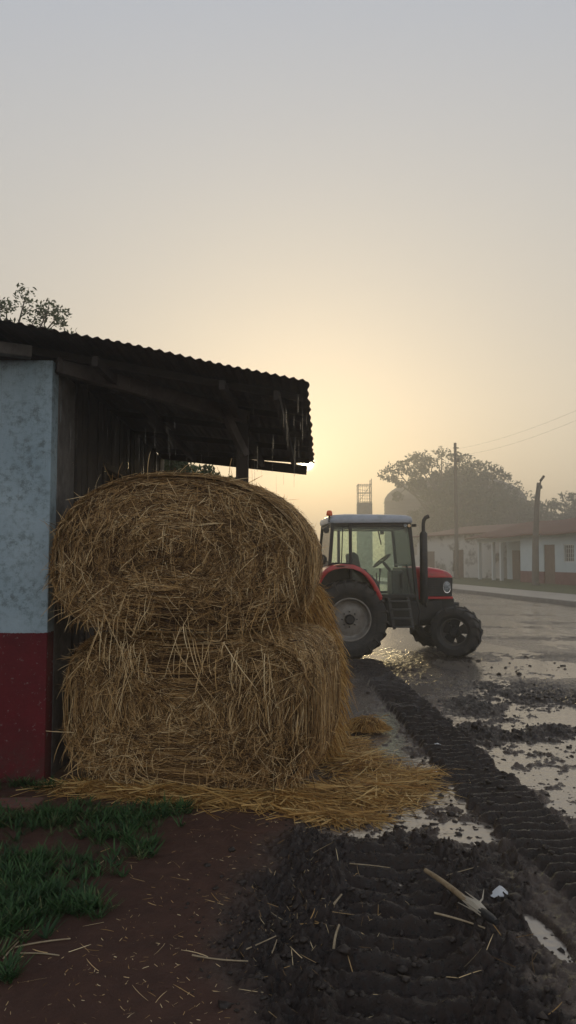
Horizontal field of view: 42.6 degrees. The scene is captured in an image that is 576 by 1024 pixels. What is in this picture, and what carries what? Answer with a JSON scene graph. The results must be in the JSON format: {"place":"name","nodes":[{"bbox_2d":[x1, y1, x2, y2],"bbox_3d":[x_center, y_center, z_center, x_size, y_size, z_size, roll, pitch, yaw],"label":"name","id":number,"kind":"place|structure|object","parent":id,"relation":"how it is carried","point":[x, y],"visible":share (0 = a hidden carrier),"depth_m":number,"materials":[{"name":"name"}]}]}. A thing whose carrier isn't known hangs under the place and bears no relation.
{"place":"outdoors","nodes":[
{"label":"outdoors","id":0,"kind":"place"},
{"bbox_2d":[0,561,575,1023],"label":"ground","id":1,"kind":"structure","parent":0,"point":[50,987],"depth_m":3.62,"materials":[{"name":"brown soil"}]},
{"bbox_2d":[0,798,43,812],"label":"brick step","id":2,"kind":"object","parent":1,"relation":"on","point":[24,802],"visible":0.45,"depth_m":4.93,"materials":[{"name":"red brick"}]},
{"bbox_2d":[0,283,76,333],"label":"tree","id":3,"kind":"object","parent":1,"relation":"on","point":[57,318],"visible":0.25,"depth_m":15.80,"materials":[{"name":"green plant"}]},
{"bbox_2d":[20,952,59,955],"bbox_3d":[-1.057,1.876,3.139,0.184,0.006,0.015,0,-4,6],"label":"straw stalk","id":4,"kind":"object","parent":1,"relation":"on","point":[38,953],"visible":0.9,"depth_m":3.14,"materials":[{"name":"beige plant"}]},
{"bbox_2d":[14,938,70,947],"bbox_3d":[-1.071,1.880,3.230,0.233,0.007,0.017,1,-4,-18],"label":"straw stalk","id":5,"kind":"object","parent":1,"relation":"on","point":[42,942],"visible":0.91,"depth_m":3.23,"materials":[{"name":"beige plant"}]},
{"bbox_2d":[0,773,200,984],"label":"grass","id":6,"kind":"structure","parent":1,"relation":"on","point":[32,869],"depth_m":4.03,"materials":[{"name":"green plant"}]},
{"bbox_2d":[0,319,314,783],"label":"shed","id":7,"kind":"structure","parent":1,"relation":"on","point":[210,419],"depth_m":5.91,"materials":[{"name":"plaster"},{"name":"dark timber"},{"name":"corrugated metal"}]},
{"bbox_2d":[102,463,127,484],"bbox_3d":[-1.775,0.117,7.618,0.050,1.120,1.020,0,-4,0],"label":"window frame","id":8,"kind":"structure","parent":7,"relation":"in","point":[108,468],"depth_m":7.25,"materials":[{"name":"grey wood"}]},
{"bbox_2d":[1,342,300,589],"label":"dripping rain","id":9,"kind":"object","parent":7,"relation":"hanging from","point":[145,429],"visible":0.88,"depth_m":5.60,"materials":[{"name":"clear liquid"}]},
{"bbox_2d":[163,459,235,478],"bbox_3d":[-1.864,0.893,13.218,1.998,4.073,1.578,3,-5,-37],"label":"tree","id":10,"kind":"object","parent":1,"relation":"on","point":[170,465],"visible":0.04,"depth_m":12.83,"materials":[{"name":"green plant"}]},
{"bbox_2d":[192,954,247,961],"bbox_3d":[-0.286,1.870,3.096,0.237,0.024,0.016,0,-4,3],"label":"straw stalk","id":11,"kind":"object","parent":1,"relation":"on","point":[219,959],"visible":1,"depth_m":3.09,"materials":[{"name":"beige plant"}]},
{"bbox_2d":[4,806,457,1023],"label":"chaff","id":12,"kind":"object","parent":1,"relation":"on","point":[199,943],"visible":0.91,"depth_m":3.22,"materials":[{"name":"plant"}]},
{"bbox_2d":[0,732,467,833],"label":"spilled straw","id":13,"kind":"object","parent":1,"relation":"on","point":[336,802],"visible":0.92,"depth_m":5.23,"materials":[{"name":"yellow plant"}]},
{"bbox_2d":[49,619,342,800],"bbox_3d":[-0.662,1.424,5.969,2.211,1.311,1.586,-1,-4,13],"label":"straw bale","id":14,"kind":"object","parent":13,"relation":"on","point":[269,719],"visible":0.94,"depth_m":5.36},
{"bbox_2d":[38,451,330,702],"bbox_3d":[-0.727,0.498,5.950,2.178,1.797,1.506,2,-3,6],"label":"straw bale","id":15,"kind":"object","parent":14,"relation":"on","point":[175,553],"visible":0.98,"depth_m":5.37},
{"bbox_2d":[246,936,275,949],"bbox_3d":[-0.115,1.865,3.203,0.162,0.008,0.006,3,-5,-40],"label":"straw stalk","id":16,"kind":"object","parent":1,"relation":"on","point":[260,943],"visible":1,"depth_m":3.20,"materials":[{"name":"beige plant"}]},
{"bbox_2d":[11,737,561,1023],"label":"scattered straw","id":17,"kind":"object","parent":1,"relation":"on","point":[273,931],"visible":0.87,"depth_m":3.17,"materials":[{"name":"beige plant"}]},
{"bbox_2d":[279,582,357,767],"bbox_3d":[-0.310,1.232,6.726,1.910,1.782,1.803,0,-4,0],"label":"hay bale","id":18,"kind":"object","parent":1,"relation":"on","point":[321,614],"visible":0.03,"depth_m":6.53},
{"bbox_2d":[332,924,339,948],"bbox_3d":[0.208,1.854,3.225,0.016,0.043,0.152,-1,-4,13],"label":"straw stalk","id":19,"kind":"object","parent":1,"relation":"on","point":[335,936],"visible":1,"depth_m":3.22,"materials":[{"name":"beige plant"}]},
{"bbox_2d":[151,653,575,1023],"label":"mud clods","id":20,"kind":"object","parent":1,"relation":"on","point":[345,950],"visible":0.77,"depth_m":3.45,"materials":[{"name":"brown soil"}]},
{"bbox_2d":[349,863,389,867],"bbox_3d":[0.445,1.919,4.017,0.221,0.023,0.011,0,-4,2],"label":"straw stalk","id":21,"kind":"object","parent":1,"relation":"on","point":[368,865],"visible":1,"depth_m":4.02,"materials":[{"name":"beige plant"}]},
{"bbox_2d":[318,510,482,659],"bbox_3d":[1.758,1.295,13.652,3.150,2.565,2.242,0,-4,-5],"label":"tractor","id":22,"kind":"object","parent":1,"relation":"on","point":[414,598],"visible":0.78,"depth_m":12.95,"materials":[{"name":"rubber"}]},
{"bbox_2d":[294,584,575,1023],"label":"puddle water","id":23,"kind":"structure","parent":1,"relation":"on","point":[394,639],"depth_m":7.80,"materials":[{"name":"grey liquid"}]},
{"bbox_2d":[343,714,393,733],"bbox_3d":[0.780,2.085,7.356,0.550,0.159,0.496,0,-4,0],"label":"straw tuft","id":24,"kind":"object","parent":23,"relation":"on","point":[363,724],"visible":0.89,"depth_m":7.27,"materials":[{"name":"yellow plant"}]},
{"bbox_2d":[384,477,525,567],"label":"silo","id":25,"kind":"object","parent":1,"relation":"on","point":[409,501],"visible":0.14,"depth_m":131.89,"materials":[{"name":"grey metal"}]},
{"bbox_2d":[434,912,484,928],"bbox_3d":[0.787,1.859,3.366,0.243,0.032,0.019,-2,-4,24],"label":"straw stalk","id":26,"kind":"object","parent":1,"relation":"on","point":[445,915],"visible":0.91,"depth_m":3.38,"materials":[{"name":"beige plant"}]},
{"bbox_2d":[424,868,498,924],"bbox_3d":[0.847,1.839,3.585,0.112,0.087,0.688,1,-4,-18],"label":"broken stick","id":27,"kind":"object","parent":1,"relation":"on","point":[475,905],"visible":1,"depth_m":3.46,"materials":[{"name":"brown wood"}]},
{"bbox_2d":[367,568,575,594],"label":"verge","id":28,"kind":"structure","parent":1,"relation":"on","point":[519,585],"depth_m":45.15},
{"bbox_2d":[357,479,372,568],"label":"tower","id":29,"kind":"structure","parent":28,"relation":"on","point":[365,546],"depth_m":106.93,"materials":[{"name":"metal"}]},
{"bbox_2d":[377,446,523,546],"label":"tree","id":30,"kind":"object","parent":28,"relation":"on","point":[479,504],"visible":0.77,"depth_m":106.26,"materials":[{"name":"green plant"}]},
{"bbox_2d":[453,443,459,578],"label":"utility pole","id":31,"kind":"object","parent":28,"relation":"on","point":[455,448],"visible":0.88,"depth_m":57.30,"materials":[{"name":"wood"}]},
{"bbox_2d":[465,518,575,584],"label":"row house","id":32,"kind":"structure","parent":28,"relation":"on","point":[557,551],"depth_m":48.82,"materials":[{"name":"grey paint"}]},
{"bbox_2d":[512,550,519,579],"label":"porch door","id":33,"kind":"structure","parent":32,"relation":"in","point":[515,553],"depth_m":55.47,"materials":[{"name":"brown wood"}]},
{"bbox_2d":[544,545,554,583],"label":"door","id":34,"kind":"structure","parent":32,"relation":"in","point":[549,550],"depth_m":46.58,"materials":[{"name":"brown wood"}]},
{"bbox_2d":[564,544,573,561],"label":"window","id":35,"kind":"structure","parent":32,"relation":"in","point":[568,548],"depth_m":44.48,"materials":[{"name":"grey"}]},
{"bbox_2d":[532,475,544,584],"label":"lamp post","id":36,"kind":"object","parent":28,"relation":"on","point":[535,558],"visible":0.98,"depth_m":43.86,"materials":[{"name":"concrete"}]},
{"bbox_2d":[377,580,575,605],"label":"kerb","id":37,"kind":"structure","parent":1,"relation":"on","point":[544,600],"depth_m":31.16,"materials":[{"name":"concrete"}]},
{"bbox_2d":[490,885,507,897],"bbox_3d":[1.071,1.900,3.705,0.115,0.045,0.049,0,-4,0],"label":"plastic scrap","id":38,"kind":"object","parent":1,"relation":"on","point":[499,890],"visible":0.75,"depth_m":3.71,"materials":[{"name":"grey plastic"}]},
{"bbox_2d":[493,485,564,524],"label":"tree","id":39,"kind":"object","parent":1,"relation":"on","point":[524,513],"visible":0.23,"depth_m":112.67,"materials":[{"name":"green plant"}]},
{"bbox_2d":[549,491,575,519],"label":"tree","id":40,"kind":"object","parent":1,"relation":"on","point":[569,513],"visible":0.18,"depth_m":117.60,"materials":[{"name":"green plant"}]},
{"bbox_2d":[0,0,575,560],"label":"sky","id":41,"kind":"structure","parent":0,"point":[371,204],"materials":[{"name":"grey"}]},
{"bbox_2d":[393,523,518,578],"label":"old building","id":42,"kind":"structure","parent":0,"point":[441,549],"depth_m":62.13,"materials":[{"name":"white paint"}]},
{"bbox_2d":[428,551,434,567],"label":"door","id":43,"kind":"structure","parent":42,"relation":"in","point":[431,554],"depth_m":64.98,"materials":[{"name":"brown wood"}]},
{"bbox_2d":[374,577,575,600],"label":"pavement","id":44,"kind":"structure","parent":0,"point":[563,596],"depth_m":34.16,"materials":[{"name":"concrete"}]}
]}

